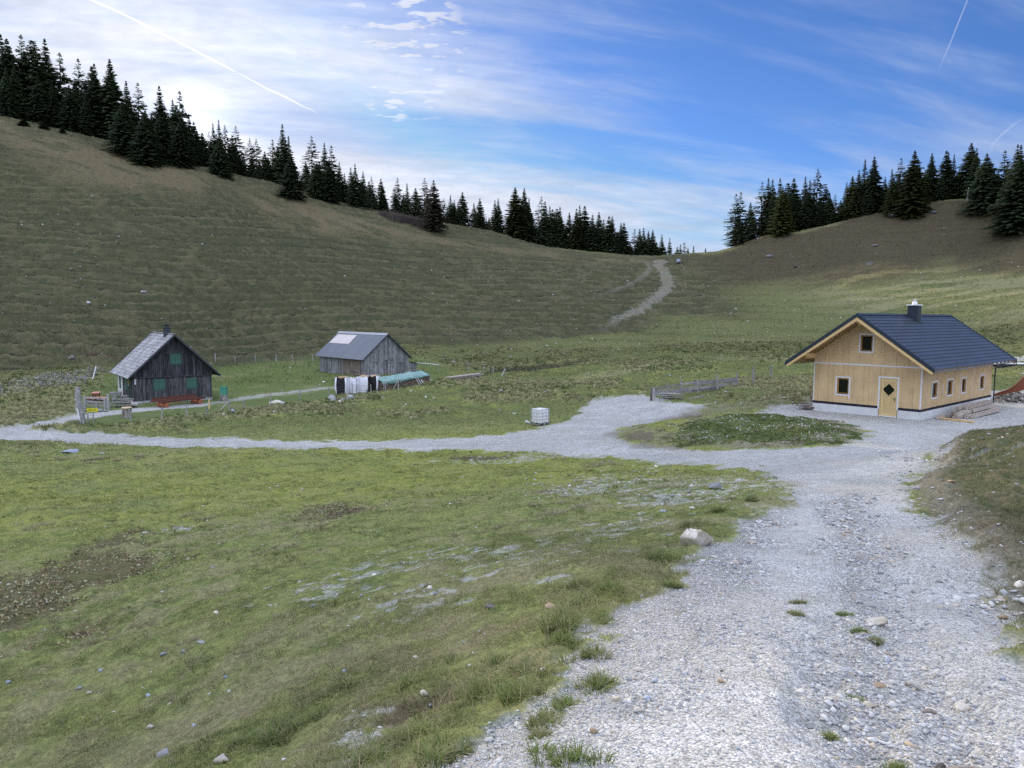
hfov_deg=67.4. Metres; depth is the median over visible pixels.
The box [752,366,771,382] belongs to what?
post fence
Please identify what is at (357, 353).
barn
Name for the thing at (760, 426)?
heap stones
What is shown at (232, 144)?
spruce tree
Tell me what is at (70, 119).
spruce tree
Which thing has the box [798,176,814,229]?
spruce tree
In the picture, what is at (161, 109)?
spruce tree
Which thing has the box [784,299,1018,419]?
new house
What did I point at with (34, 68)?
spruce tree
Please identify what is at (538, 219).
spruce tree
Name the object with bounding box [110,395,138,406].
board heap
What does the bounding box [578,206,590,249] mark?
spruce tree
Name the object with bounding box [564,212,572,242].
spruce tree
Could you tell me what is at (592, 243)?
spruce tree
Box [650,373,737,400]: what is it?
board fence
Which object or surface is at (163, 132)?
spruce tree
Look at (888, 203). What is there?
spruce tree
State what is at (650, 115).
sky
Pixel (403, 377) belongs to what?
tarpaulin
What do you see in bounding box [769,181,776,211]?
spruce tree
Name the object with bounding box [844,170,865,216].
spruce tree
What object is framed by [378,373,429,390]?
log pile
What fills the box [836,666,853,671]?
stone
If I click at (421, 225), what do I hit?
bush
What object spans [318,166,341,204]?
spruce tree
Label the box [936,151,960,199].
spruce tree
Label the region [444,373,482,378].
plank stack
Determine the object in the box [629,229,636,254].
spruce tree
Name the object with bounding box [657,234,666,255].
spruce tree
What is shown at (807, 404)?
scrap heap
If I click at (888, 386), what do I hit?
door
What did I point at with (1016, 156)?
spruce tree
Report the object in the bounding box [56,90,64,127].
spruce tree
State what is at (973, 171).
spruce tree
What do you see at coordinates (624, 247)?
spruce tree
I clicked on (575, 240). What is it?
spruce tree
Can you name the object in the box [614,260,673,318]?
hill track
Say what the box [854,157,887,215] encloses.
spruce tree
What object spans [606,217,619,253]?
spruce tree
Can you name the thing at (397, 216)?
bush
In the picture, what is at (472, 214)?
spruce tree
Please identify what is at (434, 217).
spruce tree
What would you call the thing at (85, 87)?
spruce tree
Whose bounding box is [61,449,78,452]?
rock
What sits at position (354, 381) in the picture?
firewood bag
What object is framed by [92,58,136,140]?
spruce tree
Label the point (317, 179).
spruce tree
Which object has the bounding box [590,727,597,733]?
stone
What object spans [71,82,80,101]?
spruce tree
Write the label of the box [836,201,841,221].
spruce tree
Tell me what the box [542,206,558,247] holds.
spruce tree
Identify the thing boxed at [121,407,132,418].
tree stump
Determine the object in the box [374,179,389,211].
spruce tree
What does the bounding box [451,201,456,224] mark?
spruce tree
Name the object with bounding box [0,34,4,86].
spruce tree
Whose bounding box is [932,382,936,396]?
window
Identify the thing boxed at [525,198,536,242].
spruce tree
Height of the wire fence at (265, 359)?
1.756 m
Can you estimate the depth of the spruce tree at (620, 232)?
238.24 m
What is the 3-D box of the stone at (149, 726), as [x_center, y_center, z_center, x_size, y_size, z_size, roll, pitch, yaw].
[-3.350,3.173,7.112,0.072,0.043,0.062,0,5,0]
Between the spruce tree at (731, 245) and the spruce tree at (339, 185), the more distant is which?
the spruce tree at (731, 245)
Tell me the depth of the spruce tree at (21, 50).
185.61 m
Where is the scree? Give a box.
[0,365,106,394]
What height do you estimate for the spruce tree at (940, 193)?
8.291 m
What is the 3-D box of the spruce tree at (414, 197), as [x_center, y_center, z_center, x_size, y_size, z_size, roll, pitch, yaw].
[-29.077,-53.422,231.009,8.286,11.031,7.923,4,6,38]
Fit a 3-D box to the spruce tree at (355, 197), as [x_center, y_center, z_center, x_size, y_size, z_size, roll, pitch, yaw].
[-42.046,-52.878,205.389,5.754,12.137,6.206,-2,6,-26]
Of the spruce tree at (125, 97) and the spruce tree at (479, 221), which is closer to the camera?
the spruce tree at (125, 97)
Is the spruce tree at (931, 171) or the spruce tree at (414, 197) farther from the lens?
the spruce tree at (414, 197)
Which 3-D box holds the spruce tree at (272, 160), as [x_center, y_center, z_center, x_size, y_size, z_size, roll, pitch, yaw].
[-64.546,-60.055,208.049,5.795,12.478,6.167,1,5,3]
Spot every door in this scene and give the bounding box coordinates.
[129,379,131,399]
[342,358,360,375]
[385,359,392,373]
[878,378,897,417]
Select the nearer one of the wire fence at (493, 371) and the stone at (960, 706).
the stone at (960, 706)
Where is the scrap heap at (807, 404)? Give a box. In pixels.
[797,403,813,408]
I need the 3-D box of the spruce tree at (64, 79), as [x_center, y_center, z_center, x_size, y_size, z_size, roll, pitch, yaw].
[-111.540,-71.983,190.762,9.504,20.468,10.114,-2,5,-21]
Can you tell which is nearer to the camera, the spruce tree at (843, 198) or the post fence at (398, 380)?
the post fence at (398, 380)
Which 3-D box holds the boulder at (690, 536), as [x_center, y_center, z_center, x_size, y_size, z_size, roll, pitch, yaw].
[2.068,1.747,8.710,0.304,0.284,0.451,5,7,43]
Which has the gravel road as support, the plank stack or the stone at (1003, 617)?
the stone at (1003, 617)
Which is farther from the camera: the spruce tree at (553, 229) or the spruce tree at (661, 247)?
the spruce tree at (661, 247)
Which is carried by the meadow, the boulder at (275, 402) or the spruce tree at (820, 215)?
the boulder at (275, 402)
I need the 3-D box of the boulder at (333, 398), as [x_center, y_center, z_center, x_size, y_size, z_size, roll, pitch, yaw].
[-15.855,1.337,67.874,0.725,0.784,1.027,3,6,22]
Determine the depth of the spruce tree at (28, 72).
185.40 m
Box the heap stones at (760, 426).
[666,414,871,451]
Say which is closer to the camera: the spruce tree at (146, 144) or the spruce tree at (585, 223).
the spruce tree at (146, 144)
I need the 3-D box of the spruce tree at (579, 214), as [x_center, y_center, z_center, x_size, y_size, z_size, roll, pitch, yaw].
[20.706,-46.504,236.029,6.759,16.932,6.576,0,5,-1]
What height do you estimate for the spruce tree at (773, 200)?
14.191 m
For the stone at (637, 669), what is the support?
on the gravel road
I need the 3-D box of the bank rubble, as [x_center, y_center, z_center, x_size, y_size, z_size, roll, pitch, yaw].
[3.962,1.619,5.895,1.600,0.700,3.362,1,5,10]
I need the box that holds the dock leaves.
[0,501,396,657]
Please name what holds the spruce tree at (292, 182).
on the hill
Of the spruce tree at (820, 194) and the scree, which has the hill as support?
the spruce tree at (820, 194)
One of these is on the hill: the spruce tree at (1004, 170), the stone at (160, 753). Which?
the spruce tree at (1004, 170)
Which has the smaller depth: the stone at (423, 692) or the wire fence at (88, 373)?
the stone at (423, 692)
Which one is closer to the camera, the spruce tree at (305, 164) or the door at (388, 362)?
the door at (388, 362)
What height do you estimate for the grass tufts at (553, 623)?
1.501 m
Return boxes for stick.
[905,682,922,690]
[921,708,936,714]
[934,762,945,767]
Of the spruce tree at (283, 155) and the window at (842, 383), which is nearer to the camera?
the window at (842, 383)
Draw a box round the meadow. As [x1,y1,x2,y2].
[0,199,1023,767]
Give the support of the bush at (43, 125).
on the hill
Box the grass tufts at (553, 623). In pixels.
[217,493,912,767]
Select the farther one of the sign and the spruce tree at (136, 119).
the spruce tree at (136, 119)
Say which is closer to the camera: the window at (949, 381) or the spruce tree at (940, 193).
the window at (949, 381)
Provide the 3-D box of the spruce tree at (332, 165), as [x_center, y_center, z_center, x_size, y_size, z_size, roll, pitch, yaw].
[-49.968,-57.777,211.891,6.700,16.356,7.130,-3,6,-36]
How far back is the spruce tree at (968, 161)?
206.76 m
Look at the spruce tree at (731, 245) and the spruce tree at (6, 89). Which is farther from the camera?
the spruce tree at (731, 245)
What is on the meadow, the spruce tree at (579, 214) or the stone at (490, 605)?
the stone at (490, 605)
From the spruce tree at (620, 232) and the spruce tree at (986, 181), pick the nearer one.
the spruce tree at (986, 181)
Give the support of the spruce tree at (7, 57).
on the hill
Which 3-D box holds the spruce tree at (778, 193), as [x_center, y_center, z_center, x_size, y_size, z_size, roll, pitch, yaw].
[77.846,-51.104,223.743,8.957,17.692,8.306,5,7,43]
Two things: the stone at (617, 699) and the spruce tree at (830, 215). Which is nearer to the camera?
the stone at (617, 699)
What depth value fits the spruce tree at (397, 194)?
219.05 m
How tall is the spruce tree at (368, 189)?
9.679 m
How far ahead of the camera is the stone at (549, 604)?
6.47 m
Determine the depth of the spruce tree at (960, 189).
206.67 m
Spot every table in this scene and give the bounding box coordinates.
[91,391,100,400]
[110,391,121,400]
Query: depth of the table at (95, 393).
69.12 m
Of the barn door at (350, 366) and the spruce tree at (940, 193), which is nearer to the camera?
the barn door at (350, 366)
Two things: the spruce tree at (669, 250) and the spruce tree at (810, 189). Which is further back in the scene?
the spruce tree at (669, 250)
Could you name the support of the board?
on the gravel road
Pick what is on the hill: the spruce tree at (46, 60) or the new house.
the spruce tree at (46, 60)
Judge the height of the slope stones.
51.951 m
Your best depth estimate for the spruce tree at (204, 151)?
199.96 m
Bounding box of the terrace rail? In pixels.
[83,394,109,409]
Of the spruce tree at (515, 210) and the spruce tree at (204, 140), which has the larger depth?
the spruce tree at (515, 210)
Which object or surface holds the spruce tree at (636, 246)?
on the hill
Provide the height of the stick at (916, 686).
0.035 m
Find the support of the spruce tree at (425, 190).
on the hill
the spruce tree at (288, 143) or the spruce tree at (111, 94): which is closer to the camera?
the spruce tree at (111, 94)
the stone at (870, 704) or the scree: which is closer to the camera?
the stone at (870, 704)
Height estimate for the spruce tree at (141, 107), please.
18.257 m
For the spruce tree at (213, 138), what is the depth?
200.76 m
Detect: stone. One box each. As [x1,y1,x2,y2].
[146,724,153,729]
[156,748,168,757]
[213,753,228,763]
[419,690,428,695]
[485,603,493,608]
[545,602,554,608]
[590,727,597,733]
[611,696,623,702]
[632,667,641,670]
[642,695,650,699]
[708,482,721,488]
[717,677,725,682]
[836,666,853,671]
[863,701,878,707]
[865,616,887,625]
[874,681,885,687]
[946,765,978,767]
[953,701,970,711]
[998,615,1007,619]
[1014,580,1023,587]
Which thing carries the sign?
on the meadow
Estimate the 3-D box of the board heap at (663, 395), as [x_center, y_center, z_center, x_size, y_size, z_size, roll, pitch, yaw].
[11.487,0.875,55.335,1.847,0.460,0.725,0,5,-10]
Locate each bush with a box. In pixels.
[15,119,29,126]
[37,122,50,129]
[377,209,421,228]
[401,215,435,231]
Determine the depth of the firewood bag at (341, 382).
74.95 m
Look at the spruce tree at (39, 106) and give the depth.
182.78 m
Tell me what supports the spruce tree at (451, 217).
on the hill
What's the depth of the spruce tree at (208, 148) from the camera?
199.06 m
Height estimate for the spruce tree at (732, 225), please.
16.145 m
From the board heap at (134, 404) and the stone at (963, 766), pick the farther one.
the board heap at (134, 404)
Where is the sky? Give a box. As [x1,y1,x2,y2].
[0,0,1023,253]
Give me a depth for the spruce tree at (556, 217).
233.99 m
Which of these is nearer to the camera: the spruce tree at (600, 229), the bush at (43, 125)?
the bush at (43, 125)
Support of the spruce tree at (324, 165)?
on the hill
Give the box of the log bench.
[150,393,204,407]
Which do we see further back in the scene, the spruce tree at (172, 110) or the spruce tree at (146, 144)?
the spruce tree at (172, 110)
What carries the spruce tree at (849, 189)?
on the hill
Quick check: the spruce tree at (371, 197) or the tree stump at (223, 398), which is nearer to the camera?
the tree stump at (223, 398)
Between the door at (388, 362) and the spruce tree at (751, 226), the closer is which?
the door at (388, 362)
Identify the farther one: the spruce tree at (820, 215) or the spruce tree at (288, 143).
the spruce tree at (820, 215)
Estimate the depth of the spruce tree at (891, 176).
215.61 m
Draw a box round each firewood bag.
[335,376,349,393]
[349,377,359,392]
[356,375,369,391]
[368,375,379,390]
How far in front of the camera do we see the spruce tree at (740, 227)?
217.33 m
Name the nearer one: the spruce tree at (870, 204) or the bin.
the bin
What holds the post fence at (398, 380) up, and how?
on the meadow
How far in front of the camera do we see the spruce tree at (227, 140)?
201.82 m
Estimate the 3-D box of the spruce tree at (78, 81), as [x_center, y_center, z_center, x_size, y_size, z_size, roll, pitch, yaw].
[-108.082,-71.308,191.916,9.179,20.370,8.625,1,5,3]
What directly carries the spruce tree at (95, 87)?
on the hill
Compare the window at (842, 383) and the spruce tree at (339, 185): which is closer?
the window at (842, 383)
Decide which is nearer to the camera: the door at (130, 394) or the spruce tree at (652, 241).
the door at (130, 394)
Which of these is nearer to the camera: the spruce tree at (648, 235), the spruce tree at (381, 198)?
the spruce tree at (381, 198)
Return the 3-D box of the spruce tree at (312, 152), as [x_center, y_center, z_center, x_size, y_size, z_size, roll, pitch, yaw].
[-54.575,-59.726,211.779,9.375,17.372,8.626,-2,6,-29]
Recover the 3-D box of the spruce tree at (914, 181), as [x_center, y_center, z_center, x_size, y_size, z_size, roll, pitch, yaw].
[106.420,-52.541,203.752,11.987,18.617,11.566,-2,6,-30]
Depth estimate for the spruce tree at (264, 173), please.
204.91 m
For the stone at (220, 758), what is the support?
on the meadow
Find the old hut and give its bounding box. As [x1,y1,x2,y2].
[110,324,220,403]
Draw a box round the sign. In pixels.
[87,407,97,423]
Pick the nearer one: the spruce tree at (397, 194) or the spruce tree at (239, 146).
the spruce tree at (239, 146)
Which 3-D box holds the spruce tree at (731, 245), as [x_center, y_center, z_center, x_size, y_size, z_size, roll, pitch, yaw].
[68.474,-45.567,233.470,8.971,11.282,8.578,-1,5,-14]
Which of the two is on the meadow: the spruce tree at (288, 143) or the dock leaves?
the dock leaves
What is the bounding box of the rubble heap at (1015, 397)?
[991,391,1023,402]
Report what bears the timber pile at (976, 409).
on the gravel road
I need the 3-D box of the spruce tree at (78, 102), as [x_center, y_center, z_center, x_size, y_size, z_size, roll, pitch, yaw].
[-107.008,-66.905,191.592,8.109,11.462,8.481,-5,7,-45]
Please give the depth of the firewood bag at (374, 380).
77.53 m
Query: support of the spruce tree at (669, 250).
on the hill
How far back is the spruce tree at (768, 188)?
221.79 m
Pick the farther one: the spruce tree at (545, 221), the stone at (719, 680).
the spruce tree at (545, 221)
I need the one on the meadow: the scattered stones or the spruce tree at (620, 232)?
the scattered stones
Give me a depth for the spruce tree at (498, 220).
224.73 m
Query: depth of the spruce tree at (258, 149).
205.76 m
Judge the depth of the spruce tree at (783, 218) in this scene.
211.96 m
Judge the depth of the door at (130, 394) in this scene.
68.46 m
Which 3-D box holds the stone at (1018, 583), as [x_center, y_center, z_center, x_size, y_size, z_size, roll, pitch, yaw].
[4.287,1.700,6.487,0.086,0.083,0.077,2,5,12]
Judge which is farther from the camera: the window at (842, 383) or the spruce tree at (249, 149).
the spruce tree at (249, 149)
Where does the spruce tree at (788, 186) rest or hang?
on the hill
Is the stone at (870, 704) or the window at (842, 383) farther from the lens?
the window at (842, 383)
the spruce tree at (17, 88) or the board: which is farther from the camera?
the spruce tree at (17, 88)
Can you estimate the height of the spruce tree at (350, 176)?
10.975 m
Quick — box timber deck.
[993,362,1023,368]
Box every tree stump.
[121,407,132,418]
[220,395,227,401]
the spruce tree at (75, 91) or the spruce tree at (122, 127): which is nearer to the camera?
the spruce tree at (122, 127)
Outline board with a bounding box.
[940,417,974,422]
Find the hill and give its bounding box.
[0,115,1023,374]
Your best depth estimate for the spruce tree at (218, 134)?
202.45 m
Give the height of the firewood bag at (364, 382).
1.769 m
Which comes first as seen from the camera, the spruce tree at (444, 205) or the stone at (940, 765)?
the stone at (940, 765)
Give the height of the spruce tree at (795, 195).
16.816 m
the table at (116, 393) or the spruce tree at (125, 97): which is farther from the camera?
the spruce tree at (125, 97)
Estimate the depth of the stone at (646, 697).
3.80 m
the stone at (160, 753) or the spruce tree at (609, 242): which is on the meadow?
the stone at (160, 753)
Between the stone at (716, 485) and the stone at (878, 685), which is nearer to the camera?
the stone at (878, 685)
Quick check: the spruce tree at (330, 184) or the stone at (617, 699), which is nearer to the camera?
the stone at (617, 699)
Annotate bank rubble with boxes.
[877,565,1023,627]
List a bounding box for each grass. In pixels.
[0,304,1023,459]
[0,321,1023,450]
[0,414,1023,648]
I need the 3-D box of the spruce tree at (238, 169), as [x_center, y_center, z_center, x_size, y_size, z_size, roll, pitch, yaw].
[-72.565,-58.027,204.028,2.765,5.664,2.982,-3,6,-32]
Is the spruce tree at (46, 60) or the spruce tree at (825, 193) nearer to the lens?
the spruce tree at (46, 60)
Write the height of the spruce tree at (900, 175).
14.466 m
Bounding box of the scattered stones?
[0,426,1023,765]
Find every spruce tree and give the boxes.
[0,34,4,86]
[0,38,29,111]
[0,65,32,119]
[0,66,21,119]
[8,40,62,119]
[11,34,40,98]
[16,51,48,119]
[23,76,55,126]
[28,38,64,110]
[41,81,64,127]
[46,52,80,110]
[54,85,86,132]
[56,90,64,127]
[63,59,88,111]
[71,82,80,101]
[75,66,103,135]
[76,94,84,130]
[77,94,97,136]
[78,64,111,139]
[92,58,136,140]
[100,102,137,154]
[120,81,137,130]
[125,110,170,167]
[128,83,147,133]
[130,108,139,133]
[148,86,171,142]
[154,115,175,162]
[165,121,199,168]
[166,91,197,154]
[166,99,179,153]
[186,114,200,165]
[188,122,206,166]
[199,135,209,165]
[200,133,210,167]
[203,132,214,167]
[206,138,236,180]
[208,123,217,167]
[214,119,224,151]
[220,125,237,170]
[226,125,247,173]
[227,135,243,174]
[234,155,244,175]
[241,138,259,177]
[242,156,251,176]
[247,141,267,177]
[257,152,274,180]
[266,141,280,181]
[270,125,292,183]
[274,155,309,201]
[287,136,294,161]
[300,136,323,191]
[300,160,311,189]
[305,163,328,198]
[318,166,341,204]
[319,143,331,178]
[326,147,342,193]
[334,175,343,201]
[336,162,346,201]
[339,173,348,202]
[343,167,353,201]
[345,164,363,207]
[359,172,368,206]
[362,177,379,210]
[366,182,374,205]
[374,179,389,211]
[388,188,400,212]
[391,178,405,213]
[400,193,412,215]
[401,186,413,215]
[409,188,423,216]
[414,178,429,218]
[417,197,429,218]
[418,179,453,231]
[442,200,448,219]
[445,195,455,223]
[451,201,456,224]
[453,192,472,226]
[468,203,476,227]
[472,199,486,229]
[488,204,500,232]
[491,199,505,232]
[500,187,531,240]
[510,188,538,242]
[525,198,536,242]
[532,197,552,244]
[534,202,555,246]
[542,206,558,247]
[542,209,561,247]
[552,209,566,247]
[556,207,570,248]
[564,208,585,250]
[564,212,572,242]
[576,206,585,250]
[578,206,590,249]
[584,215,600,251]
[589,212,605,252]
[600,216,621,253]
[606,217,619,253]
[613,223,627,253]
[617,223,634,254]
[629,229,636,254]
[632,229,643,254]
[636,228,651,255]
[646,231,654,251]
[648,230,660,255]
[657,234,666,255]
[667,243,672,254]
[723,194,747,246]
[724,224,743,248]
[727,192,751,244]
[736,202,758,243]
[744,183,771,237]
[754,177,772,236]
[761,188,778,235]
[765,187,799,236]
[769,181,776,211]
[775,179,782,197]
[783,183,790,197]
[786,178,804,229]
[787,190,799,231]
[796,189,815,229]
[796,195,801,230]
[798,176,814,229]
[806,180,818,226]
[807,170,828,222]
[814,201,827,226]
[817,187,832,219]
[821,193,838,224]
[827,195,838,221]
[836,176,861,220]
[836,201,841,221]
[838,183,851,220]
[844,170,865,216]
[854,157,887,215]
[858,159,869,195]
[860,184,878,214]
[879,175,902,215]
[880,177,887,200]
[884,169,893,204]
[887,151,934,218]
[887,158,904,198]
[916,153,946,203]
[933,171,948,199]
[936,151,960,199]
[944,154,959,198]
[951,142,980,198]
[953,169,966,198]
[955,153,1002,214]
[961,148,980,199]
[977,155,1023,236]
[984,144,1020,218]
[988,151,1010,201]
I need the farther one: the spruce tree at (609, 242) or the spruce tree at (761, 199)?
the spruce tree at (609, 242)
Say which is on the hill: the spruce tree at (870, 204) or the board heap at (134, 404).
the spruce tree at (870, 204)
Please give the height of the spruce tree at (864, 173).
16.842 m
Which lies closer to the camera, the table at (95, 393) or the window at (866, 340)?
the window at (866, 340)
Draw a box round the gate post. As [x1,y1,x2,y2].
[75,387,85,423]
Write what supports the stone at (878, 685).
on the gravel road
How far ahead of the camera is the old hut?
69.28 m
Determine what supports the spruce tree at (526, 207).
on the hill
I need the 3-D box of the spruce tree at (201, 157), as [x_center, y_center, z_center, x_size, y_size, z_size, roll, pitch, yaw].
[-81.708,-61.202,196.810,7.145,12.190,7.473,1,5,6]
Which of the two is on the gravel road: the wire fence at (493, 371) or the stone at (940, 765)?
the stone at (940, 765)
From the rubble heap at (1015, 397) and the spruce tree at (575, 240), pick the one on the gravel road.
the rubble heap at (1015, 397)
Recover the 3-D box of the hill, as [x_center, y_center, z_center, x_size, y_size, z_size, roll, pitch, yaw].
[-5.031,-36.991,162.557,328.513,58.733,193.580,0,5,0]
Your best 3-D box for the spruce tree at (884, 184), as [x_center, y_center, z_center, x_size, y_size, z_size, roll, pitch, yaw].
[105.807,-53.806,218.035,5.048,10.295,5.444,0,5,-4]
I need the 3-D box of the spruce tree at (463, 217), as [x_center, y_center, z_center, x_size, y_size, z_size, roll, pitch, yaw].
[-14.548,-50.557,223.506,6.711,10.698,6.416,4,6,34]
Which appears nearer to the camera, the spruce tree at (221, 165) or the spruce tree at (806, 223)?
the spruce tree at (221, 165)
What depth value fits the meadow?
17.07 m
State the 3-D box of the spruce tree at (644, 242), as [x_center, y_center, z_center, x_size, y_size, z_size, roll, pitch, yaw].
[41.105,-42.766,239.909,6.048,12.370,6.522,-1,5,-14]
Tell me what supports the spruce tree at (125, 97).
on the hill
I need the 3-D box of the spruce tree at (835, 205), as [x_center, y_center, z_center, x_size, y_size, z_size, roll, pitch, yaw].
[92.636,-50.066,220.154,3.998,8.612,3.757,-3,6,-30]
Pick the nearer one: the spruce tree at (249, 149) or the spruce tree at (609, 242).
the spruce tree at (249, 149)
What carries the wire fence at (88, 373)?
on the meadow
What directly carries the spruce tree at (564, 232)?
on the hill
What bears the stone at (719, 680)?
on the gravel road
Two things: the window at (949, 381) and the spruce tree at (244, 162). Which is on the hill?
the spruce tree at (244, 162)
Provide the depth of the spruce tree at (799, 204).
220.65 m
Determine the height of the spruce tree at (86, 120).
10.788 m
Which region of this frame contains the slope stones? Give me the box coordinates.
[0,121,1023,423]
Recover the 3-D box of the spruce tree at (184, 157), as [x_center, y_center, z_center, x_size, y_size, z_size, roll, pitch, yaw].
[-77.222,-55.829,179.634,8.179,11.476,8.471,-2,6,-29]
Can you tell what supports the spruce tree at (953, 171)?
on the hill
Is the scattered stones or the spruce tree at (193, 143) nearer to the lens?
the scattered stones
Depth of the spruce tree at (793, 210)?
218.23 m
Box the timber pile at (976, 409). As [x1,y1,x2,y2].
[936,400,1000,418]
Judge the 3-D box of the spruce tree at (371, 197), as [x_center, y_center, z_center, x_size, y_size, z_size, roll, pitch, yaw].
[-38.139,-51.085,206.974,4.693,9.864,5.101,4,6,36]
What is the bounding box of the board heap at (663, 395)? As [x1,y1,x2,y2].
[659,393,684,399]
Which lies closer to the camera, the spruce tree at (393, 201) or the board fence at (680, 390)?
the board fence at (680, 390)
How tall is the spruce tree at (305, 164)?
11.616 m
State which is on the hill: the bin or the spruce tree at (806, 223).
the spruce tree at (806, 223)
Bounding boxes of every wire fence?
[84,365,97,383]
[87,383,371,423]
[215,353,312,363]
[466,366,505,377]
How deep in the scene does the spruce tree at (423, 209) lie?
227.55 m
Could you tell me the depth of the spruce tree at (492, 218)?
226.57 m
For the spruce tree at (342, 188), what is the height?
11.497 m
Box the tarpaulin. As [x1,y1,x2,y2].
[379,371,428,385]
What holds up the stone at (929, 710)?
on the gravel road
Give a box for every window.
[837,378,848,394]
[861,335,872,350]
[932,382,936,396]
[947,380,951,394]
[962,378,965,391]
[980,376,983,388]
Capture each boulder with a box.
[269,400,281,403]
[328,395,336,400]
[680,528,713,545]
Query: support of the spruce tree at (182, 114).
on the hill
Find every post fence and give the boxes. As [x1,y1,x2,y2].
[384,377,402,390]
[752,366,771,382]
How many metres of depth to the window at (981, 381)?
51.42 m
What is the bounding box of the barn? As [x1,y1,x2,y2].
[314,331,416,375]
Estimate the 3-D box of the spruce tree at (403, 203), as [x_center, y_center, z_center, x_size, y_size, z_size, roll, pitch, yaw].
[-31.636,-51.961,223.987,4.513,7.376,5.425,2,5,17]
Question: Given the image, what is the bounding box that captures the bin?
[220,386,228,394]
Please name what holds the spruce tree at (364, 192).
on the hill
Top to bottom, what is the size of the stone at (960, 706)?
0.035 m
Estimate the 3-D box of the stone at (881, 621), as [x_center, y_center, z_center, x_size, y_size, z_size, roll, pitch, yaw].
[2.532,1.651,5.339,0.137,0.060,0.137,0,5,0]
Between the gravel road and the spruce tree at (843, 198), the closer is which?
the gravel road
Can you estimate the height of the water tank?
1.080 m
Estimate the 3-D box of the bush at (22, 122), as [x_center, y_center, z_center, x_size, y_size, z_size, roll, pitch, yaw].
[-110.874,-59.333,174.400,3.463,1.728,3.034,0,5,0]
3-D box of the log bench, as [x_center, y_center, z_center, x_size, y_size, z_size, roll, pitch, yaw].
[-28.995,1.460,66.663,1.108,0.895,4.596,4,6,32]
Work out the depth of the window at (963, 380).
48.90 m
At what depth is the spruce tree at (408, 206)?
217.86 m
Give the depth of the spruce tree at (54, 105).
184.94 m
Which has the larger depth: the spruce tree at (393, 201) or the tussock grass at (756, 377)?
the spruce tree at (393, 201)
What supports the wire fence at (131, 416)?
on the meadow
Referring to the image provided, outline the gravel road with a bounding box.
[0,356,1023,767]
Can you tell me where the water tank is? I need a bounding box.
[530,407,549,425]
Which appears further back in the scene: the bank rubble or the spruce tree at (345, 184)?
the spruce tree at (345, 184)
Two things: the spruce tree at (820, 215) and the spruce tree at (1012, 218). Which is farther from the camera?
the spruce tree at (820, 215)
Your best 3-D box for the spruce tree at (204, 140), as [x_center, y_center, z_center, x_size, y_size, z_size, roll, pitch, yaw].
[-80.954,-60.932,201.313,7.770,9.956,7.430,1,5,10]

